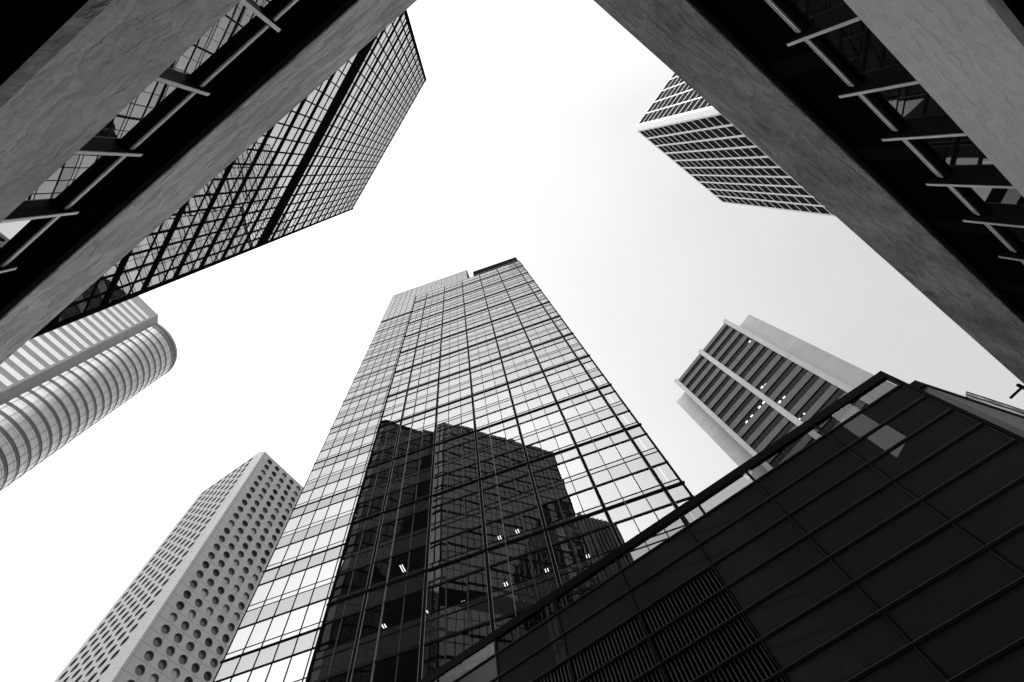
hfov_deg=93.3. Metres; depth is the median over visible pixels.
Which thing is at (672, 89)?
window pane
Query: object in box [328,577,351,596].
rear window pane
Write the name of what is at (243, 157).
window pane
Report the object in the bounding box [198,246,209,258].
window pane
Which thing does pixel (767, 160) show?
window pane
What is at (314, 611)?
rear window pane
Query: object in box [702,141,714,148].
window pane
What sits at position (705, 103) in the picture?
window pane
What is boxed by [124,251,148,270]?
window pane
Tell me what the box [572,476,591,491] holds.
window pane
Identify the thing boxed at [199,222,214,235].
window pane
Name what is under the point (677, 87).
window pane
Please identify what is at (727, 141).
window pane
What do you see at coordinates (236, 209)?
window pane
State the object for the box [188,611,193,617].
round window
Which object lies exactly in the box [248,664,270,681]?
rear window pane
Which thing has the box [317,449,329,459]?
rear window pane
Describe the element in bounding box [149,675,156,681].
round window
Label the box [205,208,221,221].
window pane
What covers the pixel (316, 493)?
rear window pane
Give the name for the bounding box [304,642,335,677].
rear window pane
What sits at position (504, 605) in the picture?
window pane
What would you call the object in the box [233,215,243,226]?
window pane
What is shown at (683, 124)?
window pane
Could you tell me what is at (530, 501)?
window pane
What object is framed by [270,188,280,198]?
window pane
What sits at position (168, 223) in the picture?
window pane
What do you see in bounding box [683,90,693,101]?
window pane
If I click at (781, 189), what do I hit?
window pane
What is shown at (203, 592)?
round window
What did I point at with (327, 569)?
rear window pane
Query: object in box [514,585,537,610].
window pane
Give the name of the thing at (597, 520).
window pane
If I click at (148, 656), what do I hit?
round window
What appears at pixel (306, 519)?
rear window pane
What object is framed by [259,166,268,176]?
window pane
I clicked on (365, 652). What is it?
window pane
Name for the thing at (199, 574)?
round window
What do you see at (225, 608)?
round window
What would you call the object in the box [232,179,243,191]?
window pane
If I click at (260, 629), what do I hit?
rear window pane
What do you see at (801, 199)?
window pane
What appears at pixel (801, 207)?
window pane
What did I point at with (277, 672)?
rear window pane
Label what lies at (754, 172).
window pane
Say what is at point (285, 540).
rear window pane
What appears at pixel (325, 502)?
rear window pane
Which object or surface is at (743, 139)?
window pane
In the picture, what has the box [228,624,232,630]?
round window
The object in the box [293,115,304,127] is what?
window pane
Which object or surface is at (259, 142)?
window pane
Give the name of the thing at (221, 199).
window pane
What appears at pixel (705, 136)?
window pane
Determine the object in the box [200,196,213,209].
window pane
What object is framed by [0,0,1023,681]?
sky
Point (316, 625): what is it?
rear window pane
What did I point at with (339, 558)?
rear window pane
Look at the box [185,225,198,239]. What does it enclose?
window pane
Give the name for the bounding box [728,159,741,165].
window pane
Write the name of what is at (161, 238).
window pane
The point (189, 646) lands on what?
round window
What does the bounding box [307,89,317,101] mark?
window pane
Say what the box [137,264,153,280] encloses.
window pane
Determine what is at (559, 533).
window pane
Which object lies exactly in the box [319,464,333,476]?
rear window pane
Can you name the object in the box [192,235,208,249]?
window pane
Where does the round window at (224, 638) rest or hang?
in the round window tower at (176, 612)
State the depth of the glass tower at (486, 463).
44.19 m
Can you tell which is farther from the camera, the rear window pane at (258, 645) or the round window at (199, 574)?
the round window at (199, 574)
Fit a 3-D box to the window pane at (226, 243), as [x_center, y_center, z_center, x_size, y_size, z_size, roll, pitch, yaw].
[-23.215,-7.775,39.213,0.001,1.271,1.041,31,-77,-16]
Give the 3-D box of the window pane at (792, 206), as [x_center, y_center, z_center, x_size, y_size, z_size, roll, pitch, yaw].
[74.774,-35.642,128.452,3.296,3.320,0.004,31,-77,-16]
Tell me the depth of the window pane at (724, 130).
113.14 m
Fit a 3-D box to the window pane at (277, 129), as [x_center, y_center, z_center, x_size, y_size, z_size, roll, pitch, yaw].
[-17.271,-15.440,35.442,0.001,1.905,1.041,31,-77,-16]
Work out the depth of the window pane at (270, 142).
35.76 m
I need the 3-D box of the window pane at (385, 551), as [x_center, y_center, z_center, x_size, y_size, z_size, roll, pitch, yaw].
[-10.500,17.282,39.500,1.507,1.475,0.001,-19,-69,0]
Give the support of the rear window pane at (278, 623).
in the glass tower at (486, 463)
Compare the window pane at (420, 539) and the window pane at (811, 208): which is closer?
the window pane at (420, 539)
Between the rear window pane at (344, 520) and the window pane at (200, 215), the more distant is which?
the rear window pane at (344, 520)
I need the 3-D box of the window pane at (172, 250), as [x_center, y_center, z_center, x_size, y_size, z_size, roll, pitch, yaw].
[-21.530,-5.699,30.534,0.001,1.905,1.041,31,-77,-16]
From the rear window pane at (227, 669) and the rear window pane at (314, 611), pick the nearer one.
the rear window pane at (227, 669)
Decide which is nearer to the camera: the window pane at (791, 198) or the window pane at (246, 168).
the window pane at (246, 168)
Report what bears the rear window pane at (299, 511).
in the glass tower at (486, 463)
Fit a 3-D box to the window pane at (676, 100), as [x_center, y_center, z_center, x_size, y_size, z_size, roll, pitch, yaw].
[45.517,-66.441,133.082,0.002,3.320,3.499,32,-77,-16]
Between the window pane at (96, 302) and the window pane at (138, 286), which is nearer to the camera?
the window pane at (96, 302)
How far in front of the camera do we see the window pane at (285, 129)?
37.08 m
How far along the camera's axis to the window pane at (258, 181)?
38.09 m
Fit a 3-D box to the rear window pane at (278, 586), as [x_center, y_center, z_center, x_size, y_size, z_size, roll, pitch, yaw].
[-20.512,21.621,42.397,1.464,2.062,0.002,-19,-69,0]
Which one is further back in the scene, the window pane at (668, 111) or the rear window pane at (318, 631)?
the window pane at (668, 111)
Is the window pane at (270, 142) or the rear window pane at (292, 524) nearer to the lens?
the window pane at (270, 142)
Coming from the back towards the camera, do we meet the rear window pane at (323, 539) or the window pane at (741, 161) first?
the window pane at (741, 161)
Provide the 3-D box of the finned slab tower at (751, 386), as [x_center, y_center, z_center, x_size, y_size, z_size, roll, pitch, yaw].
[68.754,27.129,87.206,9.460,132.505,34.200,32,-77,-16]
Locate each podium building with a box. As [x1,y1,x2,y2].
[0,0,416,364]
[593,0,1023,383]
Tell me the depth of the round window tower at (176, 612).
133.76 m
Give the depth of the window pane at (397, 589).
35.37 m
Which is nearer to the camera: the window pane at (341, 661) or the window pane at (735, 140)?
the window pane at (341, 661)
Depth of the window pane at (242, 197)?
36.75 m
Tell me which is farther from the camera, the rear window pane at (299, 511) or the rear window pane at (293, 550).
the rear window pane at (299, 511)
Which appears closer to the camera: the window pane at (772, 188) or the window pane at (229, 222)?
the window pane at (229, 222)
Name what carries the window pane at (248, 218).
in the mirror tower at (315, 156)
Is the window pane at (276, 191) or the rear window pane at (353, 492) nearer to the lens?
the window pane at (276, 191)
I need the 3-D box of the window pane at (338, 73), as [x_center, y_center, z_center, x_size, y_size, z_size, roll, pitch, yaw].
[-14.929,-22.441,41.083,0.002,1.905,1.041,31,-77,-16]
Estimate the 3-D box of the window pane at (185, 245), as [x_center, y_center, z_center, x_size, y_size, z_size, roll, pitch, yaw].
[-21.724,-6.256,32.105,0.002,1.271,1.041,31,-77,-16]
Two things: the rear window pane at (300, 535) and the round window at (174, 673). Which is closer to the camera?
the rear window pane at (300, 535)
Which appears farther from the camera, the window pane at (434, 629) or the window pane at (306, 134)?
the window pane at (306, 134)
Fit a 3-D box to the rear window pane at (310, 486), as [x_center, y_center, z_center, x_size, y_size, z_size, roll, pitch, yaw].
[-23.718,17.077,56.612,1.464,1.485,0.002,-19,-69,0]
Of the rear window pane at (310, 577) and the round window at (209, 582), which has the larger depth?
the round window at (209, 582)
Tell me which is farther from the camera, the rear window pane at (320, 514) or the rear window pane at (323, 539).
the rear window pane at (320, 514)
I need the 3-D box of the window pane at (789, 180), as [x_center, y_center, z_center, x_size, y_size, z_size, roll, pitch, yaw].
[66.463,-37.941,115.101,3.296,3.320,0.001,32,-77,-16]
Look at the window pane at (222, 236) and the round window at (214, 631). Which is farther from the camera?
the round window at (214, 631)
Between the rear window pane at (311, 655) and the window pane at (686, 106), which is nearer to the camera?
the rear window pane at (311, 655)
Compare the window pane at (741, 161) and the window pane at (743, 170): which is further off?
the window pane at (743, 170)
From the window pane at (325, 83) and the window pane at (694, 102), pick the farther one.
the window pane at (694, 102)
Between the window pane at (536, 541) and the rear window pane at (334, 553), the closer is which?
the window pane at (536, 541)
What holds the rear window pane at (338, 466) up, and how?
in the glass tower at (486, 463)
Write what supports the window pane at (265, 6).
in the podium building at (127, 127)
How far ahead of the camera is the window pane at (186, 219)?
30.12 m
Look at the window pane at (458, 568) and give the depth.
35.40 m
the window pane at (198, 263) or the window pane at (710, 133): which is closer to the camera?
the window pane at (198, 263)
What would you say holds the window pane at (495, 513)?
in the glass tower at (486, 463)
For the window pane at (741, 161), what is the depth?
123.12 m
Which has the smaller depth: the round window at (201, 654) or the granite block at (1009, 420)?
the granite block at (1009, 420)
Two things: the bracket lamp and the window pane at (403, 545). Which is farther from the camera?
the window pane at (403, 545)
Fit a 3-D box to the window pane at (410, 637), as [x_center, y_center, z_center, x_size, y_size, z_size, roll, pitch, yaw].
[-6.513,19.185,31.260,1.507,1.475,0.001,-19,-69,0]
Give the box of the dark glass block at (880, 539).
[419,371,1023,681]
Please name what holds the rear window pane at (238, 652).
in the glass tower at (486, 463)
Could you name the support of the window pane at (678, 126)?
in the white grid tower at (690, 131)
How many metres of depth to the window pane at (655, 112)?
144.16 m
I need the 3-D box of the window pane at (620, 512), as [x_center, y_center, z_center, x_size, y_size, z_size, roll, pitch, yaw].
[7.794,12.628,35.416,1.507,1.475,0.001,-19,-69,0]
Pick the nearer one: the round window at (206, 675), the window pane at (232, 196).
the window pane at (232, 196)
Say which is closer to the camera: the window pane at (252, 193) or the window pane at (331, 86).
the window pane at (252, 193)
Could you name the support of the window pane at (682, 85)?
in the white grid tower at (690, 131)
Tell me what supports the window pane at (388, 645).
in the glass tower at (486, 463)
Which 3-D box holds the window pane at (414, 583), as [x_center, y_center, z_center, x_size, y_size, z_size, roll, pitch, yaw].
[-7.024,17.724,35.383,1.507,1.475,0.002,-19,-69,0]
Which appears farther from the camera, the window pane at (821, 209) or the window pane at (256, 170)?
the window pane at (821, 209)
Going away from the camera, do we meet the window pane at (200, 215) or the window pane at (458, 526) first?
the window pane at (200, 215)
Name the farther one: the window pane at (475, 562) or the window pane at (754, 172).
the window pane at (754, 172)
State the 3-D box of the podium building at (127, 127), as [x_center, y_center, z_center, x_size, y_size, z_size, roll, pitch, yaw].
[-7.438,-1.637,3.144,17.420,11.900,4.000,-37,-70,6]
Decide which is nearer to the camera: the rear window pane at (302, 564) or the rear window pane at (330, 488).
the rear window pane at (302, 564)
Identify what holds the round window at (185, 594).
in the round window tower at (176, 612)
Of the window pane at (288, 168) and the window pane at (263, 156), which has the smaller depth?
the window pane at (263, 156)
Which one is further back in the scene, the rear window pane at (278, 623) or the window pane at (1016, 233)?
the rear window pane at (278, 623)
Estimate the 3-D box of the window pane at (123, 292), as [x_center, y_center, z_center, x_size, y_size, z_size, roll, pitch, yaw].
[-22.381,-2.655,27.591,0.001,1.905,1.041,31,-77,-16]
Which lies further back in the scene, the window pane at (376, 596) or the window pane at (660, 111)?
the window pane at (660, 111)
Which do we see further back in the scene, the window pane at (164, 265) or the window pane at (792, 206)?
the window pane at (792, 206)
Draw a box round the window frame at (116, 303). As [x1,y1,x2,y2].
[29,209,352,339]
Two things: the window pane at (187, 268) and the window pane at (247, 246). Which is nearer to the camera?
the window pane at (187, 268)
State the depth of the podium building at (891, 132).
7.73 m
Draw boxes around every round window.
[135,666,142,675]
[144,652,151,660]
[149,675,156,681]
[153,638,159,646]
[158,661,164,669]
[161,626,167,633]
[166,647,172,655]
[169,614,175,621]
[171,669,177,678]
[174,634,180,642]
[176,602,182,609]
[179,656,185,664]
[181,622,187,629]
[183,591,189,598]
[186,643,192,650]
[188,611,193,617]
[190,581,195,587]
[191,664,197,672]
[193,631,198,638]
[195,600,200,606]
[196,571,201,577]
[198,651,204,659]
[200,619,205,626]
[201,589,206,595]
[204,672,209,680]
[205,639,210,646]
[206,608,211,614]
[207,579,212,585]
[210,659,215,667]
[211,627,216,634]
[212,597,217,604]
[216,647,221,654]
[217,616,222,622]
[222,635,227,642]
[223,605,227,612]
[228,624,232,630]
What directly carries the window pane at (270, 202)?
in the mirror tower at (315, 156)
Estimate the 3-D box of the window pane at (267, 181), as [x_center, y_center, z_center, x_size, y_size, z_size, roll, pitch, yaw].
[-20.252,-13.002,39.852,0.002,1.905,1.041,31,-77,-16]
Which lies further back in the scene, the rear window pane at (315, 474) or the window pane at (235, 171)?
the rear window pane at (315, 474)
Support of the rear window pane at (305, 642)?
in the glass tower at (486, 463)
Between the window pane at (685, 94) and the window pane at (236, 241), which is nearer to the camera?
the window pane at (236, 241)
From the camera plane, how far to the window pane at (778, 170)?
114.12 m
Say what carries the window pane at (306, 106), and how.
in the mirror tower at (315, 156)
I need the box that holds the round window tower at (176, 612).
[54,451,302,681]
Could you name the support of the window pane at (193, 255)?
in the mirror tower at (315, 156)
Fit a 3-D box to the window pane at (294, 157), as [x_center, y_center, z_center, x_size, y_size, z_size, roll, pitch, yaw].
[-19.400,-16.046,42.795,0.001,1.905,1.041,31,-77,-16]
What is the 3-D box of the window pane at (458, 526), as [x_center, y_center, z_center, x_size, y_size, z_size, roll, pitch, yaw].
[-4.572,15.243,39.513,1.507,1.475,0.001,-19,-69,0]
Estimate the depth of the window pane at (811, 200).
117.34 m
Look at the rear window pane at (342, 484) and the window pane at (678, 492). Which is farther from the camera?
the rear window pane at (342, 484)
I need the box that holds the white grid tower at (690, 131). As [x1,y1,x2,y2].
[635,73,835,216]
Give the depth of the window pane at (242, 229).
40.93 m
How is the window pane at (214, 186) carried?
in the mirror tower at (315, 156)
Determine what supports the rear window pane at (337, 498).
in the glass tower at (486, 463)
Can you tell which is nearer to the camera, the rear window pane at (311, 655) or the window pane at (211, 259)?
the rear window pane at (311, 655)
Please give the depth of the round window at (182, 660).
116.53 m
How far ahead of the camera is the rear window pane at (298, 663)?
34.15 m
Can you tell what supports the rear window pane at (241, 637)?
in the glass tower at (486, 463)
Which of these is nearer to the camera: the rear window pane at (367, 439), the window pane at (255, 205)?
the window pane at (255, 205)
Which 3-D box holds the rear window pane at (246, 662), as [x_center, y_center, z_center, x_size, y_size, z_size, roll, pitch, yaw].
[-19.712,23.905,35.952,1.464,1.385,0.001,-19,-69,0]
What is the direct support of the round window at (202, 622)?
in the round window tower at (176, 612)
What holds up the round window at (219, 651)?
in the round window tower at (176, 612)
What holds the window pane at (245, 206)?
in the mirror tower at (315, 156)
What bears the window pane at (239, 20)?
in the podium building at (127, 127)
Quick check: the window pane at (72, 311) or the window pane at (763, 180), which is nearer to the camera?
the window pane at (72, 311)
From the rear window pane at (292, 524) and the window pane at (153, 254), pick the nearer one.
the window pane at (153, 254)
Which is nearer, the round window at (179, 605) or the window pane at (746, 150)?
the window pane at (746, 150)
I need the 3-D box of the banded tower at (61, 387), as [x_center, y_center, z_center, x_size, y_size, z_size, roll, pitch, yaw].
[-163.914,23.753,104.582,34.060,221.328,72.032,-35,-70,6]
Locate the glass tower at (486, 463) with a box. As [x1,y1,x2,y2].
[213,257,705,681]
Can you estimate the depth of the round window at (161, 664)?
112.01 m
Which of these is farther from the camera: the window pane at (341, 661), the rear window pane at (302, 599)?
the rear window pane at (302, 599)
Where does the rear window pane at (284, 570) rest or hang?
in the glass tower at (486, 463)
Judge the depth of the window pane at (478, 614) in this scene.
31.27 m
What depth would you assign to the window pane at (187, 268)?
34.51 m
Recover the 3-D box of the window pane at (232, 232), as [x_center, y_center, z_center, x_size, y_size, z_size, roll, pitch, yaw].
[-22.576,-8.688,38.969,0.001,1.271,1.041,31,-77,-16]
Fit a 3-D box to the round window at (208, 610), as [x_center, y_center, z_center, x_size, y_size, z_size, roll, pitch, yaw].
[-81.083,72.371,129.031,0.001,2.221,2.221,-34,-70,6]
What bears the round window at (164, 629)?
in the round window tower at (176, 612)
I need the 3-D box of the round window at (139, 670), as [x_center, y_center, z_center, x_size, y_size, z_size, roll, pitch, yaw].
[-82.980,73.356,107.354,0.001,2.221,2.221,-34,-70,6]
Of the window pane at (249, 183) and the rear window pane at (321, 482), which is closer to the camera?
the window pane at (249, 183)
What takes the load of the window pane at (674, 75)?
in the white grid tower at (690, 131)
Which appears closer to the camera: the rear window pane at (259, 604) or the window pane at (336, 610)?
the window pane at (336, 610)
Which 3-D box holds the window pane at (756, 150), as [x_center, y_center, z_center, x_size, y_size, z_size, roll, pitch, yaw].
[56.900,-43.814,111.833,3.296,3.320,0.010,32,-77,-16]
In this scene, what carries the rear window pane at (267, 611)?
in the glass tower at (486, 463)
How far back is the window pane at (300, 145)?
42.69 m
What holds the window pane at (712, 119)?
in the white grid tower at (690, 131)
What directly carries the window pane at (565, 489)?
in the glass tower at (486, 463)
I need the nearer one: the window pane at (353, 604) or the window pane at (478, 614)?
the window pane at (478, 614)
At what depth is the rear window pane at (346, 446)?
62.99 m
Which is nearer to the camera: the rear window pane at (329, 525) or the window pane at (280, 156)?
the window pane at (280, 156)
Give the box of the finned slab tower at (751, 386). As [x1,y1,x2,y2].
[674,314,895,480]
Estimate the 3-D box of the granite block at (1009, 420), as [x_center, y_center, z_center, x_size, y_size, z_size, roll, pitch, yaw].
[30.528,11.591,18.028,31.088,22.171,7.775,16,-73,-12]
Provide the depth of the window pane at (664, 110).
137.39 m
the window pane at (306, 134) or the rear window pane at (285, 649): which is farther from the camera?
the window pane at (306, 134)
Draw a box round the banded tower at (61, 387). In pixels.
[0,296,176,491]
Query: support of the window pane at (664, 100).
in the white grid tower at (690, 131)
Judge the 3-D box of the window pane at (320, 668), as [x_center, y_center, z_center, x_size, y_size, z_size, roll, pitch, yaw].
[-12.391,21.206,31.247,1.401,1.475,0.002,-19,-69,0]
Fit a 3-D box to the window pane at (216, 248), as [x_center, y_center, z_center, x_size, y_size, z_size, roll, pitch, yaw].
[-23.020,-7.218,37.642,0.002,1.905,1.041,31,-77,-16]
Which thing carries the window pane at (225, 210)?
in the mirror tower at (315, 156)
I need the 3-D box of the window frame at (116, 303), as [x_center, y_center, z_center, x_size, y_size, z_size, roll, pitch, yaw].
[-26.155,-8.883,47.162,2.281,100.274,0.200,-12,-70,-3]
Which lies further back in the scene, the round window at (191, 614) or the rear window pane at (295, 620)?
the round window at (191, 614)
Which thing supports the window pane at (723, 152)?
in the white grid tower at (690, 131)
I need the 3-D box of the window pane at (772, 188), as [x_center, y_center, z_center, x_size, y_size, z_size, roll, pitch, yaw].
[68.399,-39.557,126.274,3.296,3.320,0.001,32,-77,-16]
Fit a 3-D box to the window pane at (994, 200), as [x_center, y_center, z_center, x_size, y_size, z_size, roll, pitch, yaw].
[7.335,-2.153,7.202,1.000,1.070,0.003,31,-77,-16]
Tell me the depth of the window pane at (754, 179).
128.66 m
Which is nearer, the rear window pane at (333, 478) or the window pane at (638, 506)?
the window pane at (638, 506)
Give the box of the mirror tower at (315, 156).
[29,10,426,339]
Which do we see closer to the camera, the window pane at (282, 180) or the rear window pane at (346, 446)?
the window pane at (282, 180)
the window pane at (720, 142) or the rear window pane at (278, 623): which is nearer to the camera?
the rear window pane at (278, 623)
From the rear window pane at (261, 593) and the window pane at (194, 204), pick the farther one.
the rear window pane at (261, 593)
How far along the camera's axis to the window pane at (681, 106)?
127.28 m
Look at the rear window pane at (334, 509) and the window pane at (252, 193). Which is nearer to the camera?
the window pane at (252, 193)
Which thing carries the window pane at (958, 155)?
in the podium building at (891, 132)
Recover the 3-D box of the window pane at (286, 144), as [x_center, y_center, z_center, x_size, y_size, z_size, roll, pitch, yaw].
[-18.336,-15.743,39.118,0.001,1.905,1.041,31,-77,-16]
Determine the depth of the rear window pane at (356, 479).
54.76 m
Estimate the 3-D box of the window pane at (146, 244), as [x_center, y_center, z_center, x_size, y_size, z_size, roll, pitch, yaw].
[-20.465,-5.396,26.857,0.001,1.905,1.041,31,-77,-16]
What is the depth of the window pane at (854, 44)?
6.38 m
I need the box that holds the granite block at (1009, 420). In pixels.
[910,380,1023,437]
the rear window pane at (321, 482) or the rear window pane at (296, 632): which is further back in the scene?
the rear window pane at (321, 482)
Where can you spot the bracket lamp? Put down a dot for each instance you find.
(1020, 386)
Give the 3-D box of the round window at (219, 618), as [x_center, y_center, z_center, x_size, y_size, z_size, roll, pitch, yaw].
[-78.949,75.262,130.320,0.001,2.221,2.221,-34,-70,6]
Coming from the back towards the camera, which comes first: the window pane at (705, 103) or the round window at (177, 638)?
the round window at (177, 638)
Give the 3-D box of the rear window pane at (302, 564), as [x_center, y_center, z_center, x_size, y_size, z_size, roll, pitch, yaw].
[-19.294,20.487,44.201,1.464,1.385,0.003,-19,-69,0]
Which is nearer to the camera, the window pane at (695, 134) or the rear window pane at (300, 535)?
the rear window pane at (300, 535)
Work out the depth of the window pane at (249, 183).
36.49 m
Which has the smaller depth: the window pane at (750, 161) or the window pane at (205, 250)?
the window pane at (205, 250)
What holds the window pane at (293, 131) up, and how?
in the mirror tower at (315, 156)
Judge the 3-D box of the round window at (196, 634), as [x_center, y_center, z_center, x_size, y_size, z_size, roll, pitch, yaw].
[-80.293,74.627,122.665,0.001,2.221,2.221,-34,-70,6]
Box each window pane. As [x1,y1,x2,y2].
[0,218,42,256]
[15,154,110,209]
[58,300,88,322]
[86,294,106,311]
[87,80,184,145]
[93,276,114,295]
[109,284,132,302]
[116,268,140,287]
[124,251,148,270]
[130,279,146,294]
[131,235,155,253]
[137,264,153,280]
[144,248,161,264]
[148,272,166,287]
[152,232,168,247]
[154,257,174,274]
[160,215,177,231]
[161,243,180,259]
[164,2,260,81]
[165,268,177,280]
[169,228,188,243]
[171,254,184,268]
[177,212,196,227]
[177,240,191,254]
[179,262,194,275]
[184,197,203,211]
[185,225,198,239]
[185,249,200,263]
[192,210,206,224]
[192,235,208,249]
[192,259,203,270]
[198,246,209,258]
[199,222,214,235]
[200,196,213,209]
[204,254,217,265]
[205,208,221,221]
[205,233,216,245]
[207,180,221,193]
[210,242,223,254]
[211,220,223,232]
[212,194,228,207]
[214,658,239,680]
[215,251,224,261]
[216,230,229,242]
[218,206,230,218]
[220,180,235,192]
[221,240,230,250]
[222,217,236,229]
[224,649,242,659]
[225,193,236,205]
[225,247,236,257]
[227,165,243,177]
[227,227,237,238]
[227,625,253,653]
[229,204,242,216]
[230,236,241,247]
[231,671,250,681]
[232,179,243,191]
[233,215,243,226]
[234,651,258,673]
[235,150,250,163]
[236,192,248,203]
[236,224,248,235]
[239,165,250,177]
[239,203,249,214]
[239,607,261,627]
[242,179,255,190]
[242,213,253,224]
[243,241,252,250]
[243,643,261,652]
[245,191,255,202]
[246,151,257,163]
[246,619,271,646]
[247,602,263,610]
[248,201,260,212]
[248,231,257,240]
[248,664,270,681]
[249,0,281,14]
[249,165,262,176]
[249,582,272,605]
[252,178,262,189]
[253,136,264,149]
[253,220,263,230]
[254,190,265,200]
[254,645,277,667]
[256,152,269,163]
[257,601,278,621]
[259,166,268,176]
[259,210,268,219]
[260,568,278,583]
[261,178,272,188]
[262,636,280,645]
[263,138,275,150]
[264,199,274,209]
[264,612,289,640]
[265,153,275,163]
[266,576,288,599]
[266,658,289,681]
[267,166,278,176]
[268,546,287,565]
[270,123,283,136]
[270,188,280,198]
[272,139,281,150]
[273,638,296,660]
[274,153,284,164]
[274,595,295,615]
[275,562,294,578]
[276,177,286,186]
[276,534,292,547]
[279,126,288,137]
[280,140,290,151]
[281,630,299,639]
[282,166,292,175]
[283,516,300,532]
[283,541,302,560]
[283,571,304,593]
[283,606,307,633]
[284,651,309,681]
[286,112,295,124]
[286,128,297,139]
[288,155,297,164]
[290,506,305,517]
[290,529,307,543]
[291,557,309,572]
[292,102,301,111]
[292,590,312,608]
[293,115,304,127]
[293,631,315,653]
[294,143,303,153]
[296,490,312,504]
[297,511,314,527]
[298,536,317,555]
[300,102,310,114]
[300,131,309,141]
[300,565,320,587]
[300,623,318,632]
[302,482,315,491]
[302,600,324,627]
[303,502,318,513]
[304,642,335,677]
[305,524,321,537]
[306,119,315,130]
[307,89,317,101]
[307,468,321,480]
[307,552,324,567]
[308,655,332,681]
[309,486,324,500]
[310,584,329,602]
[311,506,328,522]
[312,107,322,118]
[313,626,339,646]
[314,530,332,549]
[315,477,328,487]
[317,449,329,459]
[317,497,331,508]
[317,559,336,581]
[319,95,328,107]
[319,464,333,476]
[320,80,328,91]
[320,519,335,532]
[320,599,328,621]
[322,481,337,495]
[323,547,340,561]
[325,83,334,95]
[325,502,341,518]
[325,600,345,621]
[327,473,340,483]
[328,445,340,456]
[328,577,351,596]
[329,526,346,544]
[329,648,352,675]
[331,460,344,472]
[331,493,344,503]
[332,70,341,83]
[333,558,339,576]
[335,477,349,491]
[335,514,350,527]
[339,442,351,452]
[339,469,352,479]
[339,497,355,513]
[343,456,356,468]
[344,488,357,499]
[344,594,363,614]
[348,473,362,486]
[349,53,357,63]
[351,438,362,448]
[352,465,364,474]
[354,640,376,666]
[355,452,368,464]
[355,550,373,567]
[362,434,373,444]
[366,586,385,607]
[375,544,392,560]
[376,632,399,658]
[385,579,405,600]
[392,537,410,554]
[399,625,420,650]
[406,573,423,593]
[410,532,426,548]
[424,616,444,642]
[428,566,445,585]
[430,525,445,541]
[446,609,467,634]
[447,519,464,535]
[447,559,465,579]
[465,513,481,529]
[467,553,484,572]
[469,602,489,626]
[484,506,501,522]
[488,545,507,564]
[493,593,514,618]
[501,500,519,516]
[507,538,527,557]
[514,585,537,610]
[519,494,536,510]
[527,532,546,550]
[536,578,557,599]
[538,488,556,503]
[547,525,568,543]
[554,482,574,497]
[566,518,589,536]
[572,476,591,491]
[586,511,608,529]
[608,504,630,522]
[626,497,650,515]
[640,124,833,214]
[646,491,670,508]
[648,111,657,120]
[653,109,662,119]
[656,99,665,109]
[658,108,667,118]
[661,97,671,107]
[662,106,673,117]
[665,87,674,97]
[666,95,677,106]
[667,484,689,500]
[668,105,678,115]
[670,85,680,95]
[672,74,710,106]
[672,94,682,104]
[674,103,685,114]
[676,83,685,93]
[677,92,688,103]
[679,101,691,113]
[680,122,692,130]
[682,326,866,467]
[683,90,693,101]
[686,99,698,111]
[686,121,699,129]
[689,91,697,99]
[691,132,702,139]
[693,98,704,109]
[693,120,706,128]
[697,131,710,138]
[699,100,707,108]
[699,118,714,126]
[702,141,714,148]
[704,130,717,137]
[707,117,721,125]
[707,331,857,466]
[708,140,720,147]
[711,129,725,136]
[715,115,730,124]
[715,140,727,147]
[718,150,731,156]
[719,127,733,136]
[722,139,736,146]
[726,149,739,156]
[727,126,742,134]
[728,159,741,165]
[730,138,744,146]
[733,149,747,156]
[736,159,749,165]
[739,137,753,145]
[739,168,751,174]
[742,148,755,155]
[744,159,757,165]
[746,168,759,174]
[749,177,761,183]
[750,147,765,155]
[752,158,767,165]
[755,168,769,175]
[757,177,770,184]
[761,158,776,165]
[763,168,778,175]
[765,177,779,184]
[767,186,779,192]
[772,168,787,175]
[774,178,788,184]
[776,187,789,193]
[777,195,789,201]
[783,0,851,26]
[783,178,798,185]
[784,187,799,194]
[786,196,799,202]
[786,203,800,210]
[794,196,809,203]
[795,188,809,195]
[795,204,809,211]
[805,197,819,204]
[805,205,819,212]
[814,206,829,213]
[818,20,907,81]
[872,84,954,127]
[917,136,1002,174]
[964,187,1023,215]
[1001,226,1023,249]
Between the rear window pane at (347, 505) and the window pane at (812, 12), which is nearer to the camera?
the window pane at (812, 12)
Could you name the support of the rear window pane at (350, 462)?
in the glass tower at (486, 463)
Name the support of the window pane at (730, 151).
in the white grid tower at (690, 131)
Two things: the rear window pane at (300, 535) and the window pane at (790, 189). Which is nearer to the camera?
the rear window pane at (300, 535)
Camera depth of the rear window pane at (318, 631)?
35.98 m
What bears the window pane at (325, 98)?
in the mirror tower at (315, 156)
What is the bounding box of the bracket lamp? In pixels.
[1009,383,1023,398]
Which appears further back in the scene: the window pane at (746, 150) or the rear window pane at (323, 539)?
the window pane at (746, 150)
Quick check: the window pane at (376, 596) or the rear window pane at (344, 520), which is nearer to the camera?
the window pane at (376, 596)
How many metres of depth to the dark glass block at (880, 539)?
17.54 m

